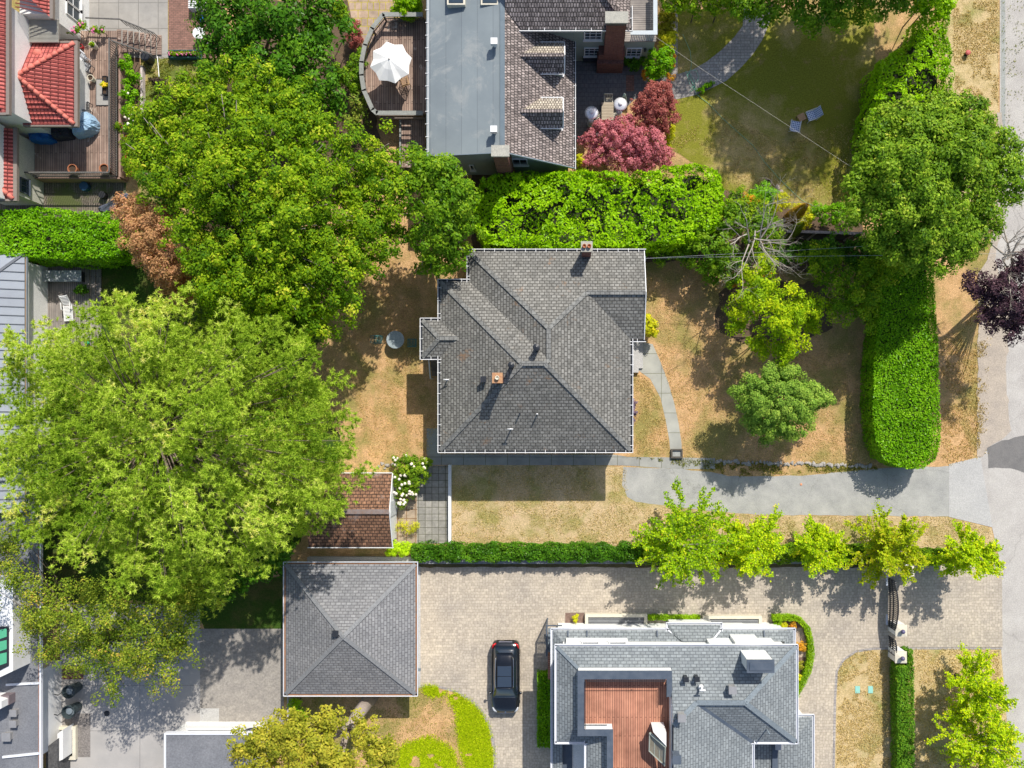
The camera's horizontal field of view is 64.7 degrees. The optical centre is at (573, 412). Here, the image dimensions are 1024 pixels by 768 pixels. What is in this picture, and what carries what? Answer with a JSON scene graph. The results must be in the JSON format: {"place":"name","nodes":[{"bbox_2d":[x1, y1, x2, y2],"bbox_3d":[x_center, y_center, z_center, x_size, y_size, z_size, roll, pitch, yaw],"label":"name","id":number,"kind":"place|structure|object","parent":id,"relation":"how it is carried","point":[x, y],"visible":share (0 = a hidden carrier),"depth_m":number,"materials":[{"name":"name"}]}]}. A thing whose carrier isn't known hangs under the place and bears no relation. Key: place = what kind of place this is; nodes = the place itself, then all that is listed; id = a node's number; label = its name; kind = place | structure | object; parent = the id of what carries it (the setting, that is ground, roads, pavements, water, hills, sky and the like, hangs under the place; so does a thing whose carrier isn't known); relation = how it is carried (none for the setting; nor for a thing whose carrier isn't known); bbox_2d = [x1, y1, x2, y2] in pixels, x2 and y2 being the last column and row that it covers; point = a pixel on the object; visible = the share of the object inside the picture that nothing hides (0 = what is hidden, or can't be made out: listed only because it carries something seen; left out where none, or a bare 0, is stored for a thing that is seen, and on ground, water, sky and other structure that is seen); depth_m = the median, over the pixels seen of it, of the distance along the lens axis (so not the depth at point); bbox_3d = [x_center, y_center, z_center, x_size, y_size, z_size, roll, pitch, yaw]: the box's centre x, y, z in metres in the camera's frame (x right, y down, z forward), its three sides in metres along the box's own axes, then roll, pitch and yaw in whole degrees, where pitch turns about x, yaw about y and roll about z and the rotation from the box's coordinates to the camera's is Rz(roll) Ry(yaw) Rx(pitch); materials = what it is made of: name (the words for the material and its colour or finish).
{"place":"outdoors","nodes":[
{"label":"outdoors","id":0,"kind":"place"},
{"bbox_2d":[0,183,125,217],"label":"patio","id":1,"kind":"structure","parent":0,"point":[74,197],"depth_m":54.99,"materials":[{"name":"grey stone"}]},
{"bbox_2d":[89,0,167,58],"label":"patio","id":2,"kind":"structure","parent":0,"point":[151,15],"depth_m":54.99,"materials":[{"name":"beige concrete"}]},
{"bbox_2d":[60,604,199,767],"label":"patio","id":3,"kind":"structure","parent":0,"point":[133,727],"depth_m":54.99,"materials":[{"name":"grey concrete"}]},
{"bbox_2d":[62,713,89,756],"bbox_3d":[-33.932,22.000,54.986,1.911,0.001,2.983,0,90,0],"label":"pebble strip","id":4,"kind":"object","parent":3,"relation":"on","point":[81,721],"visible":0.6,"depth_m":54.99,"materials":[{"name":"grey gravel"}]},
{"bbox_2d":[0,503,224,707],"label":"mixed oak","id":5,"kind":"object","parent":3,"relation":"on","point":[96,640],"visible":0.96,"depth_m":48.37,"materials":[{"name":"green plant"}]},
{"bbox_2d":[140,58,230,207],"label":"lawn","id":6,"kind":"structure","parent":0,"point":[172,72],"depth_m":55.00,"materials":[{"name":"green plant"}]},
{"bbox_2d":[43,253,340,603],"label":"lawn","id":7,"kind":"structure","parent":0,"point":[129,279],"depth_m":55.00,"materials":[{"name":"green plant"}]},
{"bbox_2d":[44,260,101,346],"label":"deck","id":8,"kind":"structure","parent":7,"relation":"on","point":[93,281],"depth_m":54.70,"materials":[{"name":"grey wood"}]},
{"bbox_2d":[108,191,197,314],"bbox_3d":[-25.169,-10.391,51.017,4.692,7.980,8.205,-35,90,0],"label":"copper leaved tree","id":9,"kind":"object","parent":7,"relation":"on","point":[146,249],"visible":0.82,"depth_m":48.20,"materials":[{"name":"orange plant"}]},
{"bbox_2d":[0,281,379,617],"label":"broadleaf tree","id":10,"kind":"object","parent":7,"relation":"on","point":[149,438],"visible":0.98,"depth_m":44.74,"materials":[{"name":"green plant"}]},
{"bbox_2d":[182,532,295,611],"bbox_3d":[-21.772,10.252,52.749,8.218,4.501,3.513,-24,90,0],"label":"garden shrub","id":11,"kind":"object","parent":7,"relation":"on","point":[282,555],"visible":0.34,"depth_m":51.69,"materials":[{"name":"green plant"}]},
{"bbox_2d":[169,0,224,57],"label":"patio","id":12,"kind":"structure","parent":0,"point":[181,37],"depth_m":54.99,"materials":[{"name":"brick"}]},
{"bbox_2d":[200,576,282,628],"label":"lawn","id":13,"kind":"structure","parent":0,"point":[260,606],"depth_m":55.00,"materials":[{"name":"green plant"}]},
{"bbox_2d":[200,629,283,725],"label":"patio","id":14,"kind":"structure","parent":0,"point":[241,676],"depth_m":54.99,"materials":[{"name":"grey concrete"}]},
{"bbox_2d":[348,0,393,46],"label":"patio","id":15,"kind":"structure","parent":0,"point":[366,13],"depth_m":54.98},
{"bbox_2d":[284,688,492,767],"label":"lawn","id":16,"kind":"structure","parent":0,"point":[382,704],"depth_m":55.00,"materials":[{"name":"beige plant"}]},
{"bbox_2d":[226,697,401,767],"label":"broadleaf tree","id":17,"kind":"object","parent":16,"relation":"on","point":[275,747],"visible":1,"depth_m":46.98,"materials":[{"name":"yellow plant"}]},
{"bbox_2d":[441,689,497,767],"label":"grass","id":18,"kind":"structure","parent":16,"relation":"on","point":[479,733],"depth_m":54.95,"materials":[{"name":"green plant"}]},
{"bbox_2d":[341,259,437,459],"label":"grass","id":19,"kind":"structure","parent":0,"point":[394,368],"depth_m":54.98,"materials":[{"name":"plant"}]},
{"bbox_2d":[393,495,416,542],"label":"patio","id":20,"kind":"structure","parent":0,"point":[408,513],"depth_m":55.00,"materials":[{"name":"beige stone"}]},
{"bbox_2d":[389,734,460,767],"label":"grass","id":21,"kind":"structure","parent":0,"point":[421,745],"depth_m":54.95,"materials":[{"name":"green plant"}]},
{"bbox_2d":[417,466,447,542],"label":"patio","id":22,"kind":"structure","parent":0,"point":[432,507],"depth_m":54.99,"materials":[{"name":"grey tile"}]},
{"bbox_2d":[0,0,999,767],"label":"ground","id":23,"kind":"structure","parent":0,"point":[954,306],"depth_m":55.00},
{"bbox_2d":[0,253,50,513],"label":"house","id":24,"kind":"structure","parent":23,"relation":"on","point":[23,295],"depth_m":51.73,"materials":[{"name":"grey metal"}]},
{"bbox_2d":[0,505,73,767],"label":"house","id":25,"kind":"structure","parent":23,"relation":"on","point":[31,733],"depth_m":52.00,"materials":[{"name":"white metal"}]},
{"bbox_2d":[0,0,89,204],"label":"house","id":26,"kind":"structure","parent":23,"relation":"on","point":[44,84],"depth_m":51.18,"materials":[{"name":"red tile"}]},
{"bbox_2d":[0,206,144,269],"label":"laurel hedge","id":27,"kind":"object","parent":23,"relation":"on","point":[50,239],"visible":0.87,"depth_m":51.90,"materials":[{"name":"green plant"}]},
{"bbox_2d":[24,17,161,182],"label":"raised deck","id":28,"kind":"structure","parent":23,"relation":"on","point":[88,157],"depth_m":54.05,"materials":[{"name":"brown wood"}]},
{"bbox_2d":[128,57,139,156],"bbox_3d":[-30.297,-20.389,54.996,1.440,0.001,8.185,0,90,0],"label":"garden bed","id":29,"kind":"object","parent":23,"relation":"on","point":[136,65],"visible":0.18,"depth_m":55.00,"materials":[{"name":"soil"}]},
{"bbox_2d":[117,53,142,132],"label":"bed plants","id":30,"kind":"object","parent":29,"relation":"on","point":[126,92],"visible":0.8,"depth_m":53.82,"materials":[{"name":"green plant"}]},
{"bbox_2d":[164,722,266,767],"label":"garage","id":31,"kind":"structure","parent":23,"relation":"on","point":[195,745],"depth_m":52.40,"materials":[{"name":"white metal"}]},
{"bbox_2d":[120,45,424,363],"bbox_3d":[-19.027,-13.209,49.181,19.388,11.660,15.834,33,90,0],"label":"broadleaf tree","id":32,"kind":"object","parent":23,"relation":"on","point":[264,233],"visible":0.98,"depth_m":46.41,"materials":[{"name":"green plant"}]},
{"bbox_2d":[239,0,382,206],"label":"garden bed","id":33,"kind":"object","parent":23,"relation":"on","point":[343,55],"visible":0.14,"depth_m":54.99,"materials":[{"name":"soil"}]},
{"bbox_2d":[184,0,360,127],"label":"laurel tree","id":34,"kind":"object","parent":33,"relation":"on","point":[292,47],"visible":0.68,"depth_m":48.87,"materials":[{"name":"green plant"}]},
{"bbox_2d":[333,46,367,93],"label":"garden shrub","id":35,"kind":"object","parent":33,"relation":"on","point":[346,78],"visible":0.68,"depth_m":53.25,"materials":[{"name":"green plant"}]},
{"bbox_2d":[337,89,371,141],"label":"rhododendron","id":36,"kind":"object","parent":33,"relation":"on","point":[356,115],"visible":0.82,"depth_m":53.34,"materials":[{"name":"green plant"}]},
{"bbox_2d":[304,472,396,547],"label":"shed","id":37,"kind":"structure","parent":23,"relation":"on","point":[369,520],"depth_m":52.26,"materials":[{"name":"brown"}]},
{"bbox_2d":[283,561,420,696],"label":"garage","id":38,"kind":"structure","parent":23,"relation":"on","point":[350,628],"depth_m":51.78,"materials":[{"name":"grey"}]},
{"bbox_2d":[308,556,416,560],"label":"wall","id":39,"kind":"structure","parent":23,"relation":"on","point":[355,558],"depth_m":54.65,"materials":[{"name":"concrete"}]},
{"bbox_2d":[359,12,425,125],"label":"raised deck","id":40,"kind":"structure","parent":23,"relation":"on","point":[385,98],"depth_m":53.50,"materials":[{"name":"brown wood"}]},
{"bbox_2d":[370,42,411,82],"bbox_3d":[-11.647,-22.366,52.149,2.527,2.698,2.527,-35,90,0],"label":"parasol","id":41,"kind":"object","parent":40,"relation":"on","point":[390,62],"visible":1,"depth_m":51.23,"materials":[{"name":"white fabric"}]},
{"bbox_2d":[399,120,424,169],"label":"wooden walkway","id":42,"kind":"structure","parent":23,"relation":"on","point":[411,130],"depth_m":54.10,"materials":[{"name":"brown wood"}]},
{"bbox_2d":[390,452,433,509],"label":"flowering shrub","id":43,"kind":"object","parent":23,"relation":"on","point":[411,469],"visible":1,"depth_m":53.71,"materials":[{"name":"green plant"}]},
{"bbox_2d":[391,141,487,278],"bbox_3d":[-8.076,-12.232,50.483,5.652,9.047,7.845,0,90,0],"label":"broadleaf tree","id":44,"kind":"object","parent":23,"relation":"on","point":[438,209],"visible":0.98,"depth_m":47.71,"materials":[{"name":"green plant"}]},
{"bbox_2d":[419,241,646,452],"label":"house","id":45,"kind":"structure","parent":23,"relation":"on","point":[525,350],"depth_m":50.28,"materials":[{"name":"grey"}]},
{"bbox_2d":[425,0,656,183],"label":"house","id":46,"kind":"structure","parent":23,"relation":"on","point":[500,86],"depth_m":49.56,"materials":[{"name":"grey wood"}]},
{"bbox_2d":[576,112,675,174],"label":"red maple","id":47,"kind":"object","parent":23,"relation":"on","point":[615,131],"visible":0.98,"depth_m":52.27,"materials":[{"name":"pink plant"}]},
{"bbox_2d":[417,558,870,563],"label":"retaining wall","id":48,"kind":"structure","parent":23,"relation":"on","point":[430,561],"depth_m":54.25,"materials":[{"name":"grey concrete"}]},
{"bbox_2d":[629,79,681,135],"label":"red maple","id":49,"kind":"object","parent":23,"relation":"on","point":[650,110],"visible":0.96,"depth_m":52.37,"materials":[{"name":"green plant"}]},
{"bbox_2d":[642,43,675,81],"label":"rounded bush","id":50,"kind":"object","parent":23,"relation":"on","point":[658,70],"visible":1,"depth_m":53.32,"materials":[{"name":"green plant"}]},
{"bbox_2d":[471,175,866,272],"bbox_3d":[6.729,-12.961,54.988,27.869,0.001,5.723,4,90,0],"label":"garden bed","id":51,"kind":"object","parent":23,"relation":"on","point":[815,225],"visible":0.11,"depth_m":54.99,"materials":[{"name":"soil"}]},
{"bbox_2d":[469,162,727,256],"bbox_3d":[1.567,-13.228,52.965,16.861,4.230,6.157,0,90,0],"label":"laurel hedge","id":52,"kind":"object","parent":51,"relation":"on","point":[574,212],"visible":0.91,"depth_m":51.47,"materials":[{"name":"green plant"}]},
{"bbox_2d":[650,200,786,289],"bbox_3d":[9.700,-10.570,52.886,8.568,4.228,5.332,-24,90,0],"label":"garden shrub","id":53,"kind":"object","parent":51,"relation":"on","point":[715,268],"visible":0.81,"depth_m":51.87,"materials":[{"name":"green plant"}]},
{"bbox_2d":[710,184,781,236],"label":"garden shrub","id":54,"kind":"object","parent":51,"relation":"on","point":[752,205],"visible":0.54,"depth_m":51.89,"materials":[{"name":"green plant"}]},
{"bbox_2d":[717,174,815,300],"bbox_3d":[11.711,-10.642,51.252,6.108,7.525,7.966,0,90,0],"label":"bare tree","id":55,"kind":"object","parent":51,"relation":"on","point":[769,242],"visible":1,"depth_m":50.00,"materials":[{"name":"white wood"}]},
{"bbox_2d":[775,230,885,274],"bbox_3d":[17.020,-10.595,53.302,7.736,3.396,3.102,0,90,0],"label":"garden shrub","id":56,"kind":"object","parent":51,"relation":"on","point":[852,244],"visible":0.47,"depth_m":52.79,"materials":[{"name":"green plant"}]},
{"bbox_2d":[808,201,866,227],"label":"garden shrub","id":57,"kind":"object","parent":51,"relation":"on","point":[837,207],"visible":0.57,"depth_m":53.29,"materials":[{"name":"green plant"}]},
{"bbox_2d":[638,457,876,476],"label":"grass","id":58,"kind":"structure","parent":23,"relation":"on","point":[743,469],"depth_m":54.97,"materials":[{"name":"green plant"}]},
{"bbox_2d":[715,280,832,343],"bbox_3d":[13.680,-6.890,54.996,8.065,0.001,4.526,0,90,0],"label":"garden bed","id":59,"kind":"object","parent":23,"relation":"on","point":[725,293],"visible":0.42,"depth_m":55.00,"materials":[{"name":"soil"}]},
{"bbox_2d":[723,240,827,368],"bbox_3d":[12.678,-6.709,51.973,7.290,6.076,6.388,39,90,0],"label":"tree","id":60,"kind":"object","parent":59,"relation":"on","point":[784,324],"visible":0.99,"depth_m":50.50,"materials":[{"name":"green plant"}]},
{"bbox_2d":[726,355,836,448],"bbox_3d":[13.165,-0.647,52.048,6.060,5.911,5.882,45,90,0],"label":"tree","id":61,"kind":"object","parent":23,"relation":"on","point":[765,404],"visible":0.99,"depth_m":50.43,"materials":[{"name":"green plant"}]},
{"bbox_2d":[721,0,919,40],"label":"boundary tree","id":62,"kind":"object","parent":23,"relation":"on","point":[756,8],"visible":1,"depth_m":49.91,"materials":[{"name":"green plant"}]},
{"bbox_2d":[794,241,908,335],"bbox_3d":[17.179,-8.143,52.285,6.946,5.433,5.459,15,90,0],"label":"tree","id":63,"kind":"object","parent":23,"relation":"on","point":[863,302],"visible":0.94,"depth_m":50.66,"materials":[{"name":"green plant"}]},
{"bbox_2d":[859,249,941,468],"bbox_3d":[21.753,-3.853,53.694,4.629,2.659,15.145,0,90,0],"label":"trimmed hedge","id":64,"kind":"object","parent":23,"relation":"on","point":[900,407],"visible":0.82,"depth_m":52.58,"materials":[{"name":"green plant"}]},
{"bbox_2d":[849,12,956,164],"bbox_3d":[21.722,-21.275,53.224,6.077,3.679,9.283,0,90,0],"label":"laurel hedge","id":65,"kind":"object","parent":23,"relation":"on","point":[912,69],"visible":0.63,"depth_m":52.04,"materials":[{"name":"green plant"}]},
{"bbox_2d":[835,88,1023,280],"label":"round tree","id":66,"kind":"object","parent":23,"relation":"on","point":[922,161],"visible":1,"depth_m":45.86,"materials":[{"name":"green plant"}]},
{"bbox_2d":[902,0,957,28],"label":"garden shrub","id":67,"kind":"object","parent":23,"relation":"on","point":[924,7],"visible":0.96,"depth_m":51.57,"materials":[{"name":"green plant"}]},
{"bbox_2d":[427,454,714,468],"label":"sidewalk","id":68,"kind":"structure","parent":0,"point":[482,459],"depth_m":54.99,"materials":[{"name":"grey concrete"}]},
{"bbox_2d":[576,61,675,142],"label":"patio","id":69,"kind":"structure","parent":0,"point":[592,86],"depth_m":54.99,"materials":[{"name":"grey stone"}]},
{"bbox_2d":[639,342,681,453],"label":"front path","id":70,"kind":"structure","parent":0,"point":[652,370],"depth_m":54.99,"materials":[{"name":"concrete"}]},
{"bbox_2d":[420,564,1002,767],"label":"driveway","id":71,"kind":"structure","parent":0,"point":[469,616],"depth_m":54.99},
{"bbox_2d":[488,640,521,712],"bbox_3d":[-4.570,17.817,54.138,2.260,1.718,4.910,0,90,0],"label":"car","id":72,"kind":"object","parent":71,"relation":"on","point":[505,692],"visible":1,"depth_m":53.82,"materials":[{"name":"black paint"}]},
{"bbox_2d":[536,669,549,748],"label":"trimmed hedge","id":73,"kind":"object","parent":71,"relation":"on","point":[543,713],"visible":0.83,"depth_m":54.15,"materials":[{"name":"green plant"}]},
{"bbox_2d":[418,564,879,567],"bbox_3d":[5.302,10.393,54.982,31.811,0.001,0.371,0,90,0],"label":"planting strip","id":74,"kind":"object","parent":71,"relation":"on","point":[570,565],"visible":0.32,"depth_m":54.98,"materials":[{"name":"soil"}]},
{"bbox_2d":[546,613,814,767],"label":"house","id":75,"kind":"structure","parent":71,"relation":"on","point":[632,690],"depth_m":49.25,"materials":[{"name":"grey"}]},
{"bbox_2d":[772,620,806,673],"bbox_3d":[14.845,16.453,54.982,2.564,0.001,4.847,0,90,0],"label":"garden bed","id":76,"kind":"object","parent":71,"relation":"on","point":[798,625],"visible":0.2,"depth_m":54.98,"materials":[{"name":"brown soil"}]},
{"bbox_2d":[771,613,814,697],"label":"box hedge","id":77,"kind":"object","parent":76,"relation":"on","point":[808,663],"visible":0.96,"depth_m":54.43,"materials":[{"name":"green plant"}]},
{"bbox_2d":[832,647,1001,767],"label":"paver border","id":78,"kind":"object","parent":71,"relation":"on","point":[835,689],"visible":0.97,"depth_m":54.98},
{"bbox_2d":[434,465,996,561],"bbox_3d":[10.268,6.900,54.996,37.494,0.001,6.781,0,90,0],"label":"lawn","id":79,"kind":"structure","parent":0,"point":[598,496],"depth_m":55.00,"materials":[{"name":"plant"}]},
{"bbox_2d":[410,539,642,563],"bbox_3d":[-3.092,9.377,54.256,15.798,1.532,1.650,0,90,0],"label":"hedge","id":80,"kind":"object","parent":79,"relation":"on","point":[603,550],"visible":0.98,"depth_m":53.81,"materials":[{"name":"green plant"}]},
{"bbox_2d":[630,476,740,589],"bbox_3d":[7.282,7.716,51.703,7.430,6.597,7.340,0,90,0],"label":"feathery tree","id":81,"kind":"object","parent":79,"relation":"on","point":[673,536],"visible":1,"depth_m":50.66,"materials":[{"name":"green plant"}]},
{"bbox_2d":[717,503,788,581],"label":"feathery tree","id":82,"kind":"object","parent":79,"relation":"on","point":[747,544],"visible":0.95,"depth_m":51.75,"materials":[{"name":"green plant"}]},
{"bbox_2d":[789,514,851,578],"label":"feathery tree","id":83,"kind":"object","parent":79,"relation":"on","point":[818,540],"visible":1,"depth_m":51.80,"materials":[{"name":"green plant"}]},
{"bbox_2d":[842,498,929,589],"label":"feathery tree","id":84,"kind":"object","parent":79,"relation":"on","point":[895,546],"visible":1,"depth_m":51.80,"materials":[{"name":"green plant"}]},
{"bbox_2d":[920,519,1005,580],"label":"feathery tree","id":85,"kind":"object","parent":79,"relation":"on","point":[973,550],"visible":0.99,"depth_m":51.23,"materials":[{"name":"green plant"}]},
{"bbox_2d":[669,7,769,98],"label":"garden path","id":86,"kind":"structure","parent":0,"point":[730,58],"depth_m":54.99,"materials":[{"name":"grey stone"}]},
{"bbox_2d":[650,266,874,466],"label":"grass","id":87,"kind":"structure","parent":0,"point":[740,378],"depth_m":54.98,"materials":[{"name":"plant"}]},
{"bbox_2d":[667,7,875,212],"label":"lawn","id":88,"kind":"structure","parent":0,"point":[787,72],"depth_m":55.00,"materials":[{"name":"green plant"}]},
{"bbox_2d":[659,0,735,22],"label":"garden shrub","id":89,"kind":"object","parent":88,"relation":"on","point":[713,8],"visible":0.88,"depth_m":52.43,"materials":[{"name":"green plant"}]},
{"bbox_2d":[622,466,948,516],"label":"driveway","id":90,"kind":"structure","parent":0,"point":[921,492],"depth_m":54.99,"materials":[{"name":"concrete"}]},
{"bbox_2d":[835,649,894,767],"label":"lawn","id":91,"kind":"structure","parent":0,"point":[846,689],"depth_m":55.00,"materials":[{"name":"beige plant"}]},
{"bbox_2d":[889,646,915,767],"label":"trimmed hedge","id":92,"kind":"object","parent":91,"relation":"on","point":[903,729],"visible":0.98,"depth_m":53.80,"materials":[{"name":"green plant"}]},
{"bbox_2d":[939,309,981,464],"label":"grass","id":93,"kind":"structure","parent":0,"point":[967,368],"depth_m":54.97,"materials":[{"name":"plant"}]},
{"bbox_2d":[912,647,1010,767],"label":"verge","id":94,"kind":"structure","parent":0,"point":[936,746],"depth_m":55.00,"materials":[{"name":"beige plant"}]},
{"bbox_2d":[924,692,1023,767],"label":"feathery tree","id":95,"kind":"object","parent":94,"relation":"on","point":[989,744],"visible":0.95,"depth_m":51.10,"materials":[{"name":"green plant"}]},
{"bbox_2d":[943,641,1018,726],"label":"feathery tree","id":96,"kind":"object","parent":94,"relation":"on","point":[988,694],"visible":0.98,"depth_m":51.43,"materials":[{"name":"green plant"}]},
{"bbox_2d":[949,457,992,526],"bbox_3d":[27.127,5.395,54.984,2.983,0.001,4.824,0,90,0],"label":"driveway apron","id":97,"kind":"object","parent":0,"point":[968,499],"visible":1,"depth_m":54.98,"materials":[{"name":"concrete"}]},
{"bbox_2d":[946,0,999,215],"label":"verge","id":98,"kind":"structure","parent":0,"point":[965,72],"depth_m":55.00,"materials":[{"name":"plant"}]},
{"bbox_2d":[981,0,1023,767],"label":"road","id":99,"kind":"structure","parent":0,"point":[1005,490],"depth_m":54.99,"materials":[{"name":"grey asphalt"}]},
{"bbox_2d":[976,261,1010,456],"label":"sidewalk","id":100,"kind":"structure","parent":99,"relation":"on","point":[996,423],"depth_m":54.98,"materials":[{"name":"grey concrete"}]},
{"bbox_2d":[959,248,1023,347],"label":"plum tree","id":101,"kind":"object","parent":100,"relation":"on","point":[1014,321],"visible":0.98,"depth_m":49.20,"materials":[{"name":"purple plant"}]},
{"bbox_2d":[987,436,1023,471],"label":"road patch","id":102,"kind":"object","parent":99,"relation":"on","point":[1009,453],"visible":1,"depth_m":54.99,"materials":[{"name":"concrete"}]},
{"label":"garden bed","id":103,"kind":"structure","parent":0,"visible":0},
{"bbox_2d":[640,541,880,564],"bbox_3d":[12.681,9.441,54.257,16.497,1.549,1.721,0,90,0],"label":"hedge","id":104,"kind":"object","parent":103,"relation":"on","point":[798,558],"visible":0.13,"depth_m":53.94,"materials":[{"name":"green plant"}]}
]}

